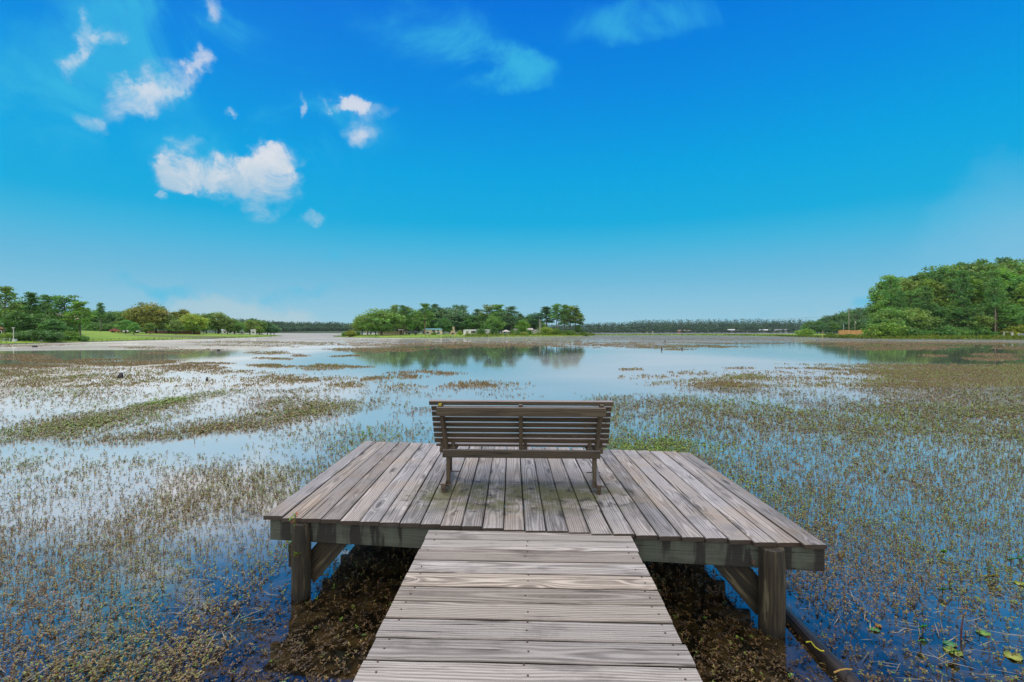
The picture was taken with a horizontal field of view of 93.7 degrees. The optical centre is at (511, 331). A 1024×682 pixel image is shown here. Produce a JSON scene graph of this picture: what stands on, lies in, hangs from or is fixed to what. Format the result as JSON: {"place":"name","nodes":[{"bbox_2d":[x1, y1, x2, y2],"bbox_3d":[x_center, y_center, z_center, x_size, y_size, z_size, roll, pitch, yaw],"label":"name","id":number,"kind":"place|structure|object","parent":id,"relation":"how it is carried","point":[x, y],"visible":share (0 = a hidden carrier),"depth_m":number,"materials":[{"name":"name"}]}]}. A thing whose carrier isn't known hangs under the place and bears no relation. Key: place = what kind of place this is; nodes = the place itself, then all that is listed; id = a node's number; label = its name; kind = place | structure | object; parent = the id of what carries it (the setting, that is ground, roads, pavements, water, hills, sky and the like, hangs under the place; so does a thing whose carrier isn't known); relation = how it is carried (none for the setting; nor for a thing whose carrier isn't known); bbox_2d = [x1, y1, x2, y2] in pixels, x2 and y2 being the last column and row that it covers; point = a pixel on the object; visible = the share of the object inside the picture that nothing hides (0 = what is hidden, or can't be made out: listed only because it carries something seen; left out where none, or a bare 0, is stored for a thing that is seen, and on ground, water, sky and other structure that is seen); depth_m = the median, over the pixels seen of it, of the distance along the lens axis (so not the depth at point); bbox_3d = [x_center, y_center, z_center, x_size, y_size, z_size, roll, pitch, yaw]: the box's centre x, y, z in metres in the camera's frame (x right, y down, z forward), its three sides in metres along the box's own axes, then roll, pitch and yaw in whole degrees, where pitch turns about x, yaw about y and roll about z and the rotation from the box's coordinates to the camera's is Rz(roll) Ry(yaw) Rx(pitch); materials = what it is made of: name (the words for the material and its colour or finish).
{"place":"outdoors","nodes":[
{"label":"outdoors","id":0,"kind":"place"},
{"bbox_2d":[0,333,1023,681],"bbox_3d":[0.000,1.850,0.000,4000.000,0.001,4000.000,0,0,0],"label":"water","id":1,"kind":"structure","parent":0,"point":[572,371],"depth_m":5.89,"materials":[{"name":"blue liquid"}]},
{"bbox_2d":[0,338,1023,681],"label":"water weeds","id":2,"kind":"object","parent":1,"relation":"on","point":[898,372],"visible":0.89,"depth_m":6.92,"materials":[{"name":"green plant"}]},
{"bbox_2d":[0,481,1023,681],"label":"floating debris","id":3,"kind":"object","parent":1,"relation":"on","point":[711,662],"visible":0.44,"depth_m":2.90,"materials":[{"name":"plant"}]},
{"bbox_2d":[263,441,826,681],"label":"wooden dock","id":4,"kind":"object","parent":1,"relation":"in","point":[561,587],"visible":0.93,"depth_m":3.03,"materials":[{"name":"grey wood"}]},
{"bbox_2d":[429,400,613,494],"bbox_3d":[0.080,0.920,4.107,1.450,0.759,0.724,0,0,2],"label":"garden bench","id":5,"kind":"object","parent":4,"relation":"on","point":[450,438],"visible":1,"depth_m":3.90,"materials":[{"name":"brown wood"}]},
{"bbox_2d":[786,605,860,681],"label":"fallen pole","id":6,"kind":"object","parent":1,"relation":"on","point":[827,656],"visible":0.66,"depth_m":2.73,"materials":[{"name":"brown wood"}]},
{"bbox_2d":[1003,650,1022,660],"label":"lily pad","id":7,"kind":"object","parent":1,"relation":"on","point":[1007,653],"visible":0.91,"depth_m":2.73,"materials":[{"name":"yellow plant"}]},
{"bbox_2d":[0,329,1023,343],"bbox_3d":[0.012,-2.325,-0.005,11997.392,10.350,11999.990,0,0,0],"label":"ground","id":8,"kind":"structure","parent":0,"point":[103,335],"depth_m":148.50,"materials":[{"name":"green plant"}]},
{"bbox_2d":[0,332,18,340],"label":"bush","id":9,"kind":"object","parent":8,"relation":"on","point":[6,336],"visible":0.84,"depth_m":76.52,"materials":[{"name":"green plant"}]},
{"bbox_2d":[0,286,28,332],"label":"pine tree","id":10,"kind":"object","parent":8,"relation":"on","point":[8,293],"visible":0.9,"depth_m":88.08,"materials":[{"name":"green plant"}]},
{"bbox_2d":[0,311,34,332],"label":"broadleaf tree","id":11,"kind":"object","parent":8,"relation":"on","point":[16,319],"visible":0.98,"depth_m":83.23,"materials":[{"name":"green plant"}]},
{"bbox_2d":[18,291,43,315],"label":"pine tree","id":12,"kind":"object","parent":8,"relation":"on","point":[32,299],"visible":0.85,"depth_m":91.69,"materials":[{"name":"green plant"}]},
{"bbox_2d":[8,329,70,341],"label":"bush","id":13,"kind":"object","parent":8,"relation":"on","point":[31,334],"visible":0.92,"depth_m":78.88,"materials":[{"name":"green plant"}]},
{"bbox_2d":[17,313,65,330],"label":"broadleaf tree","id":14,"kind":"object","parent":8,"relation":"on","point":[36,319],"visible":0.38,"depth_m":87.19,"materials":[{"name":"green plant"}]},
{"bbox_2d":[33,294,61,319],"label":"pine tree","id":15,"kind":"object","parent":8,"relation":"on","point":[47,298],"visible":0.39,"depth_m":95.38,"materials":[{"name":"green plant"}]},
{"bbox_2d":[36,319,73,333],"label":"broadleaf tree","id":16,"kind":"object","parent":8,"relation":"on","point":[53,324],"visible":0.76,"depth_m":85.43,"materials":[{"name":"green plant"}]},
{"bbox_2d":[44,294,78,320],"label":"pine tree","id":17,"kind":"object","parent":8,"relation":"on","point":[57,300],"visible":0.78,"depth_m":93.16,"materials":[{"name":"green plant"}]},
{"bbox_2d":[60,330,82,340],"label":"bush","id":18,"kind":"object","parent":8,"relation":"on","point":[75,336],"visible":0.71,"depth_m":85.60,"materials":[{"name":"green plant"}]},
{"bbox_2d":[60,319,84,332],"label":"broadleaf tree","id":19,"kind":"object","parent":8,"relation":"on","point":[75,326],"visible":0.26,"depth_m":97.81,"materials":[{"name":"green plant"}]},
{"bbox_2d":[59,301,95,336],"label":"pine tree","id":20,"kind":"object","parent":8,"relation":"on","point":[78,309],"visible":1,"depth_m":91.53,"materials":[{"name":"green plant"}]},
{"bbox_2d":[94,302,106,331],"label":"pine tree","id":21,"kind":"object","parent":8,"relation":"on","point":[100,309],"visible":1,"depth_m":164.80,"materials":[{"name":"green plant"}]},
{"bbox_2d":[98,313,119,323],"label":"broadleaf tree","id":22,"kind":"object","parent":8,"relation":"on","point":[109,316],"visible":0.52,"depth_m":197.31,"materials":[{"name":"green plant"}]},
{"bbox_2d":[113,320,133,333],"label":"broadleaf tree","id":23,"kind":"object","parent":8,"relation":"on","point":[120,326],"visible":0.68,"depth_m":145.83,"materials":[{"name":"green plant"}]},
{"bbox_2d":[126,322,140,334],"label":"broadleaf tree","id":24,"kind":"object","parent":8,"relation":"on","point":[134,327],"visible":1,"depth_m":133.70,"materials":[{"name":"green plant"}]},
{"bbox_2d":[120,302,171,332],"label":"broadleaf tree","id":25,"kind":"object","parent":8,"relation":"on","point":[148,308],"visible":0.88,"depth_m":160.55,"materials":[{"name":"green plant"}]},
{"bbox_2d":[141,306,174,332],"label":"broadleaf tree","id":26,"kind":"object","parent":8,"relation":"on","point":[165,308],"visible":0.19,"depth_m":165.16,"materials":[{"name":"green plant"}]},
{"bbox_2d":[155,316,180,333],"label":"broadleaf tree","id":27,"kind":"object","parent":8,"relation":"on","point":[162,327],"visible":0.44,"depth_m":164.23,"materials":[{"name":"green plant"}]},
{"bbox_2d":[147,331,200,333],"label":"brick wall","id":28,"kind":"structure","parent":8,"relation":"on","point":[185,332],"depth_m":171.85,"materials":[{"name":"brown brick"}]},
{"bbox_2d":[165,320,185,333],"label":"broadleaf tree","id":29,"kind":"object","parent":8,"relation":"on","point":[175,325],"visible":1,"depth_m":155.75,"materials":[{"name":"green plant"}]},
{"bbox_2d":[170,309,191,330],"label":"broadleaf tree","id":30,"kind":"object","parent":8,"relation":"on","point":[179,313],"visible":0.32,"depth_m":174.29,"materials":[{"name":"green plant"}]},
{"bbox_2d":[185,320,199,333],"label":"broadleaf tree","id":31,"kind":"object","parent":8,"relation":"on","point":[192,326],"visible":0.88,"depth_m":164.66,"materials":[{"name":"green plant"}]},
{"bbox_2d":[177,313,210,333],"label":"broadleaf tree","id":32,"kind":"object","parent":8,"relation":"on","point":[202,320],"visible":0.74,"depth_m":166.90,"materials":[{"name":"green plant"}]},
{"bbox_2d":[199,313,215,333],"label":"broadleaf tree","id":33,"kind":"object","parent":8,"relation":"on","point":[208,316],"visible":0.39,"depth_m":192.65,"materials":[{"name":"green plant"}]},
{"bbox_2d":[209,312,234,333],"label":"broadleaf tree","id":34,"kind":"object","parent":8,"relation":"on","point":[219,315],"visible":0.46,"depth_m":197.54,"materials":[{"name":"green plant"}]},
{"bbox_2d":[217,317,237,333],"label":"broadleaf tree","id":35,"kind":"object","parent":8,"relation":"on","point":[228,323],"visible":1,"depth_m":194.40,"materials":[{"name":"green plant"}]},
{"bbox_2d":[226,320,246,333],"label":"broadleaf tree","id":36,"kind":"object","parent":8,"relation":"on","point":[239,326],"visible":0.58,"depth_m":199.46,"materials":[{"name":"green plant"}]},
{"bbox_2d":[243,320,259,334],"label":"broadleaf tree","id":37,"kind":"object","parent":8,"relation":"on","point":[252,323],"visible":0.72,"depth_m":211.97,"materials":[{"name":"green plant"}]},
{"bbox_2d":[352,308,407,335],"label":"broadleaf tree","id":38,"kind":"object","parent":8,"relation":"on","point":[392,320],"visible":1,"depth_m":172.94,"materials":[{"name":"green plant"}]},
{"bbox_2d":[398,305,413,334],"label":"pine tree","id":39,"kind":"object","parent":8,"relation":"on","point":[403,312],"visible":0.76,"depth_m":183.66,"materials":[{"name":"green plant"}]},
{"bbox_2d":[404,310,429,330],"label":"broadleaf tree","id":40,"kind":"object","parent":8,"relation":"on","point":[415,324],"visible":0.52,"depth_m":212.90,"materials":[{"name":"green plant"}]},
{"bbox_2d":[415,303,436,334],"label":"pine tree","id":41,"kind":"object","parent":8,"relation":"on","point":[423,318],"visible":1,"depth_m":185.71,"materials":[{"name":"green plant"}]},
{"bbox_2d":[428,305,448,326],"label":"broadleaf tree","id":42,"kind":"object","parent":8,"relation":"on","point":[435,309],"visible":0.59,"depth_m":219.29,"materials":[{"name":"green plant"}]},
{"bbox_2d":[433,318,452,333],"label":"broadleaf tree","id":43,"kind":"object","parent":8,"relation":"on","point":[441,325],"visible":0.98,"depth_m":198.81,"materials":[{"name":"green plant"}]},
{"bbox_2d":[430,307,467,331],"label":"broadleaf tree","id":44,"kind":"object","parent":8,"relation":"on","point":[451,312],"visible":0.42,"depth_m":218.00,"materials":[{"name":"green plant"}]},
{"bbox_2d":[452,311,471,332],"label":"broadleaf tree","id":45,"kind":"object","parent":8,"relation":"on","point":[457,319],"visible":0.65,"depth_m":213.18,"materials":[{"name":"green plant"}]},
{"bbox_2d":[460,315,482,329],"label":"broadleaf tree","id":46,"kind":"object","parent":8,"relation":"on","point":[468,323],"visible":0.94,"depth_m":210.46,"materials":[{"name":"green plant"}]},
{"bbox_2d":[472,315,490,329],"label":"broadleaf tree","id":47,"kind":"object","parent":8,"relation":"on","point":[483,318],"visible":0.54,"depth_m":211.01,"materials":[{"name":"green plant"}]},
{"bbox_2d":[478,304,495,329],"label":"pine tree","id":48,"kind":"object","parent":8,"relation":"on","point":[488,309],"visible":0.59,"depth_m":213.82,"materials":[{"name":"green plant"}]},
{"bbox_2d":[481,316,505,329],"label":"broadleaf tree","id":49,"kind":"object","parent":8,"relation":"on","point":[495,322],"visible":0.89,"depth_m":198.38,"materials":[{"name":"green plant"}]},
{"bbox_2d":[490,304,506,333],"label":"pine tree","id":50,"kind":"object","parent":8,"relation":"on","point":[497,311],"visible":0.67,"depth_m":209.24,"materials":[{"name":"green plant"}]},
{"bbox_2d":[500,306,521,329],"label":"pine tree","id":51,"kind":"object","parent":8,"relation":"on","point":[510,309],"visible":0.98,"depth_m":203.62,"materials":[{"name":"green plant"}]},
{"bbox_2d":[217,318,813,332],"bbox_3d":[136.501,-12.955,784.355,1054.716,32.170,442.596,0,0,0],"label":"woods","id":52,"kind":"object","parent":8,"relation":"on","point":[711,327],"visible":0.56,"depth_m":928.11,"materials":[{"name":"green plant"}]},
{"bbox_2d":[514,320,530,331],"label":"broadleaf tree","id":53,"kind":"object","parent":8,"relation":"on","point":[525,325],"visible":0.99,"depth_m":198.74,"materials":[{"name":"green plant"}]},
{"bbox_2d":[527,313,544,328],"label":"pine tree","id":54,"kind":"object","parent":8,"relation":"on","point":[536,315],"visible":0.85,"depth_m":215.32,"materials":[{"name":"green plant"}]},
{"bbox_2d":[535,327,555,333],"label":"bush","id":55,"kind":"object","parent":8,"relation":"on","point":[545,330],"visible":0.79,"depth_m":200.83,"materials":[{"name":"green plant"}]},
{"bbox_2d":[537,306,554,326],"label":"pine tree","id":56,"kind":"object","parent":8,"relation":"on","point":[545,311],"visible":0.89,"depth_m":210.85,"materials":[{"name":"green plant"}]},
{"bbox_2d":[547,303,564,327],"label":"pine tree","id":57,"kind":"object","parent":8,"relation":"on","point":[556,309],"visible":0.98,"depth_m":206.46,"materials":[{"name":"green plant"}]},
{"bbox_2d":[557,304,573,330],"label":"pine tree","id":58,"kind":"object","parent":8,"relation":"on","point":[564,322],"visible":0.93,"depth_m":207.27,"materials":[{"name":"green plant"}]},
{"bbox_2d":[560,305,581,330],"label":"pine tree","id":59,"kind":"object","parent":8,"relation":"on","point":[571,308],"visible":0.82,"depth_m":207.79,"materials":[{"name":"green plant"}]},
{"bbox_2d":[794,328,817,334],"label":"bush","id":60,"kind":"object","parent":8,"relation":"on","point":[805,332],"visible":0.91,"depth_m":204.43,"materials":[{"name":"green plant"}]},
{"bbox_2d":[828,312,855,322],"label":"broadleaf tree","id":61,"kind":"object","parent":8,"relation":"on","point":[840,317],"visible":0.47,"depth_m":320.74,"materials":[{"name":"green plant"}]},
{"bbox_2d":[838,329,869,334],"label":"wooden fence","id":62,"kind":"object","parent":8,"relation":"on","point":[844,332],"visible":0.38,"depth_m":160.39,"materials":[{"name":"brown wood"}]},
{"bbox_2d":[846,319,865,329],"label":"broadleaf tree","id":63,"kind":"object","parent":8,"relation":"on","point":[855,326],"visible":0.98,"depth_m":299.54,"materials":[{"name":"green plant"}]},
{"bbox_2d":[864,282,891,313],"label":"broadleaf tree","id":64,"kind":"object","parent":8,"relation":"on","point":[876,289],"visible":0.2,"depth_m":162.54,"materials":[{"name":"green plant"}]},
{"bbox_2d":[860,322,909,336],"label":"bush","id":65,"kind":"object","parent":8,"relation":"on","point":[884,326],"visible":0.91,"depth_m":127.21,"materials":[{"name":"green plant"}]},
{"bbox_2d":[872,290,898,317],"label":"broadleaf tree","id":66,"kind":"object","parent":8,"relation":"on","point":[881,305],"visible":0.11,"depth_m":151.00,"materials":[{"name":"green plant"}]},
{"bbox_2d":[865,307,915,326],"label":"broadleaf tree","id":67,"kind":"object","parent":8,"relation":"on","point":[883,315],"visible":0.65,"depth_m":133.87,"materials":[{"name":"green plant"}]},
{"bbox_2d":[877,274,906,308],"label":"pine tree","id":68,"kind":"object","parent":8,"relation":"on","point":[890,295],"visible":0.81,"depth_m":147.40,"materials":[{"name":"green plant"}]},
{"bbox_2d":[870,319,913,335],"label":"bush","id":69,"kind":"object","parent":8,"relation":"on","point":[898,322],"visible":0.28,"depth_m":127.79,"materials":[{"name":"green plant"}]},
{"bbox_2d":[869,276,921,310],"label":"broadleaf tree","id":70,"kind":"object","parent":8,"relation":"on","point":[906,283],"visible":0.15,"depth_m":156.32,"materials":[{"name":"green plant"}]},
{"bbox_2d":[891,290,909,310],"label":"tree","id":71,"kind":"object","parent":8,"relation":"on","point":[900,298],"visible":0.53,"depth_m":142.23,"materials":[{"name":"green plant"}]},
{"bbox_2d":[895,290,925,310],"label":"broadleaf tree","id":72,"kind":"object","parent":8,"relation":"on","point":[909,294],"visible":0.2,"depth_m":144.86,"materials":[{"name":"green plant"}]},
{"bbox_2d":[889,307,943,329],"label":"broadleaf tree","id":73,"kind":"object","parent":8,"relation":"on","point":[920,316],"visible":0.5,"depth_m":131.97,"materials":[{"name":"green plant"}]},
{"bbox_2d":[917,285,937,308],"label":"pine tree","id":74,"kind":"object","parent":8,"relation":"on","point":[927,292],"visible":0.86,"depth_m":135.56,"materials":[{"name":"green plant"}]},
{"bbox_2d":[910,278,956,306],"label":"broadleaf tree","id":75,"kind":"object","parent":8,"relation":"on","point":[934,285],"visible":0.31,"depth_m":148.74,"materials":[{"name":"green plant"}]},
{"bbox_2d":[918,302,952,327],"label":"broadleaf tree","id":76,"kind":"object","parent":8,"relation":"on","point":[939,311],"visible":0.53,"depth_m":133.51,"materials":[{"name":"green plant"}]},
{"bbox_2d":[920,264,950,283],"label":"pine tree","id":77,"kind":"object","parent":8,"relation":"on","point":[933,272],"visible":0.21,"depth_m":158.53,"materials":[{"name":"green plant"}]},
{"bbox_2d":[929,273,945,306],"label":"pine tree","id":78,"kind":"object","parent":8,"relation":"on","point":[939,278],"visible":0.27,"depth_m":150.82,"materials":[{"name":"green plant"}]},
{"bbox_2d":[928,324,956,335],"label":"bush","id":79,"kind":"object","parent":8,"relation":"on","point":[947,330],"visible":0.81,"depth_m":127.65,"materials":[{"name":"green plant"}]},
{"bbox_2d":[936,325,972,335],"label":"bush","id":80,"kind":"object","parent":8,"relation":"on","point":[959,331],"visible":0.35,"depth_m":128.13,"materials":[{"name":"green plant"}]},
{"bbox_2d":[940,270,970,307],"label":"pine tree","id":81,"kind":"object","parent":8,"relation":"on","point":[953,274],"visible":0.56,"depth_m":147.60,"materials":[{"name":"green plant"}]},
{"bbox_2d":[950,269,975,306],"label":"pine tree","id":82,"kind":"object","parent":8,"relation":"on","point":[963,299],"visible":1,"depth_m":135.56,"materials":[{"name":"green plant"}]},
{"bbox_2d":[945,276,986,306],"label":"broadleaf tree","id":83,"kind":"object","parent":8,"relation":"on","point":[975,285],"visible":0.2,"depth_m":146.72,"materials":[{"name":"green plant"}]},
{"bbox_2d":[945,305,989,327],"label":"broadleaf tree","id":84,"kind":"object","parent":8,"relation":"on","point":[960,313],"visible":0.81,"depth_m":132.41,"materials":[{"name":"green plant"}]},
{"bbox_2d":[946,262,990,279],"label":"broadleaf tree","id":85,"kind":"object","parent":8,"relation":"on","point":[965,266],"visible":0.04,"depth_m":158.43,"materials":[{"name":"green plant"}]},
{"bbox_2d":[945,311,998,327],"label":"broadleaf tree","id":86,"kind":"object","parent":8,"relation":"on","point":[981,320],"visible":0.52,"depth_m":130.64,"materials":[{"name":"green plant"}]},
{"bbox_2d":[966,302,992,316],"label":"broadleaf tree","id":87,"kind":"object","parent":8,"relation":"on","point":[984,307],"visible":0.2,"depth_m":137.39,"materials":[{"name":"green plant"}]},
{"bbox_2d":[969,324,998,335],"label":"bush","id":88,"kind":"object","parent":8,"relation":"on","point":[981,330],"visible":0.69,"depth_m":128.70,"materials":[{"name":"green plant"}]},
{"bbox_2d":[982,277,1007,331],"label":"pine tree","id":89,"kind":"object","parent":8,"relation":"on","point":[993,289],"visible":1,"depth_m":130.66,"materials":[{"name":"green plant"}]},
{"bbox_2d":[973,261,1017,278],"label":"broadleaf tree","id":90,"kind":"object","parent":8,"relation":"on","point":[987,266],"visible":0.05,"depth_m":159.68,"materials":[{"name":"green plant"}]},
{"bbox_2d":[981,269,1010,304],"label":"pine tree","id":91,"kind":"object","parent":8,"relation":"on","point":[993,274],"visible":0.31,"depth_m":141.81,"materials":[{"name":"green plant"}]},
{"bbox_2d":[986,284,1008,333],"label":"pine tree","id":92,"kind":"object","parent":8,"relation":"on","point":[1002,307],"visible":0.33,"depth_m":132.57,"materials":[{"name":"green plant"}]},
{"bbox_2d":[982,267,1023,311],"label":"broadleaf tree","id":93,"kind":"object","parent":8,"relation":"on","point":[1003,270],"visible":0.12,"depth_m":149.60,"materials":[{"name":"green plant"}]},
{"bbox_2d":[987,317,1023,334],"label":"broadleaf tree","id":94,"kind":"object","parent":8,"relation":"on","point":[1008,324],"visible":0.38,"depth_m":132.71,"materials":[{"name":"green plant"}]},
{"bbox_2d":[989,303,1023,336],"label":"broadleaf tree","id":95,"kind":"object","parent":8,"relation":"on","point":[1010,313],"visible":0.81,"depth_m":131.67,"materials":[{"name":"green plant"}]},
{"bbox_2d":[998,260,1023,274],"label":"broadleaf tree","id":96,"kind":"object","parent":8,"relation":"on","point":[1008,264],"visible":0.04,"depth_m":160.67,"materials":[{"name":"green plant"}]},
{"bbox_2d":[1000,324,1023,335],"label":"bush","id":97,"kind":"object","parent":8,"relation":"on","point":[1018,329],"visible":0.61,"depth_m":128.75,"materials":[{"name":"green plant"}]},
{"bbox_2d":[1005,282,1023,306],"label":"broadleaf tree","id":98,"kind":"object","parent":8,"relation":"on","point":[1021,293],"visible":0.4,"depth_m":143.36,"materials":[{"name":"green plant"}]},
{"bbox_2d":[1006,275,1023,303],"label":"broadleaf tree","id":99,"kind":"object","parent":8,"relation":"on","point":[1016,280],"visible":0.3,"depth_m":147.29,"materials":[{"name":"green plant"}]},
{"bbox_2d":[0,0,1023,328],"label":"sky","id":100,"kind":"structure","parent":0,"point":[326,161],"materials":[{"name":"blue"}]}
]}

